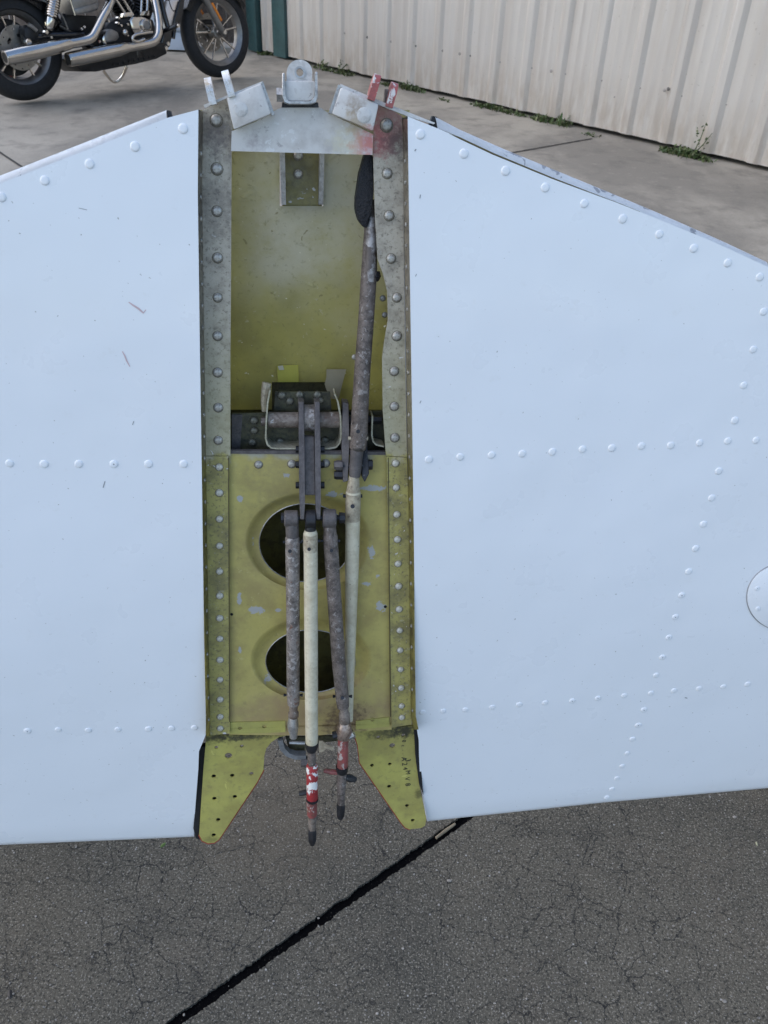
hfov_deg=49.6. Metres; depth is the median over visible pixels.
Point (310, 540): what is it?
control rod
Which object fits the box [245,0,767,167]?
metal shed
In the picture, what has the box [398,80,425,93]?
weed tuft
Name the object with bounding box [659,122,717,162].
weed tuft
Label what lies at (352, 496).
control rod
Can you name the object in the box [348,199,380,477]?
control rod
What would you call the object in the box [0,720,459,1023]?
slab
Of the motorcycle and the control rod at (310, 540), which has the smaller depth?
the control rod at (310, 540)
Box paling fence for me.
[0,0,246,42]
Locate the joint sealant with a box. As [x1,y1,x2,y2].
[167,816,474,1023]
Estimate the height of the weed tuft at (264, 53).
0.049 m
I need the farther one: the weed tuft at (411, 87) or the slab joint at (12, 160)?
the weed tuft at (411, 87)
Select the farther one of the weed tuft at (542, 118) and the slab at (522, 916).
the weed tuft at (542, 118)
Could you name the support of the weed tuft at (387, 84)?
on the ground
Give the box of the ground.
[0,13,767,262]
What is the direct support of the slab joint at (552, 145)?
on the ground
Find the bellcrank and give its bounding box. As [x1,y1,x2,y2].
[281,398,344,522]
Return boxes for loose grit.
[3,787,767,1023]
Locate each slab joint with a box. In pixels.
[0,152,22,166]
[512,138,592,152]
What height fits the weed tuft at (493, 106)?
0.052 m
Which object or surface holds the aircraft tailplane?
on the trestle
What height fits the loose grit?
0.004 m
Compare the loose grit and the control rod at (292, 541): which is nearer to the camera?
the control rod at (292, 541)
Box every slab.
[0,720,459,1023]
[182,788,767,1023]
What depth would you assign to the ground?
5.35 m
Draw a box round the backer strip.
[435,823,455,838]
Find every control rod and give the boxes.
[283,510,302,739]
[299,509,319,845]
[321,509,356,819]
[343,476,361,721]
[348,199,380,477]
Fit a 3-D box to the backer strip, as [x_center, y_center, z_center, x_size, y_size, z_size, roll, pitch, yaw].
[0.095,0.492,1.286,0.040,0.006,0.005,-25,44,-32]
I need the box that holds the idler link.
[334,398,373,481]
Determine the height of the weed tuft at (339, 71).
0.115 m
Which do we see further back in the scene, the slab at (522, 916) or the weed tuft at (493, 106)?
the weed tuft at (493, 106)
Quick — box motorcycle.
[0,0,248,100]
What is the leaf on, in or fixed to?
on the slab at (56, 942)
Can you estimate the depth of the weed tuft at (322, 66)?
7.39 m
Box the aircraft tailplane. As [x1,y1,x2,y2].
[0,60,767,844]
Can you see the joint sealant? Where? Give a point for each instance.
(255, 967)
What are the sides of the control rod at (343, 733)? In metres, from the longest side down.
0.340 x 0.036 x 0.026 m
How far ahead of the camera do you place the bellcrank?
0.70 m
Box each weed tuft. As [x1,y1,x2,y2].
[257,50,273,55]
[311,59,332,71]
[333,59,354,75]
[380,81,389,86]
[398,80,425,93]
[469,100,527,116]
[529,113,553,124]
[551,113,572,127]
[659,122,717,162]
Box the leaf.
[7,988,12,998]
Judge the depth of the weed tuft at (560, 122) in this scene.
5.72 m
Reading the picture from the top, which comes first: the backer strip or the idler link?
the idler link

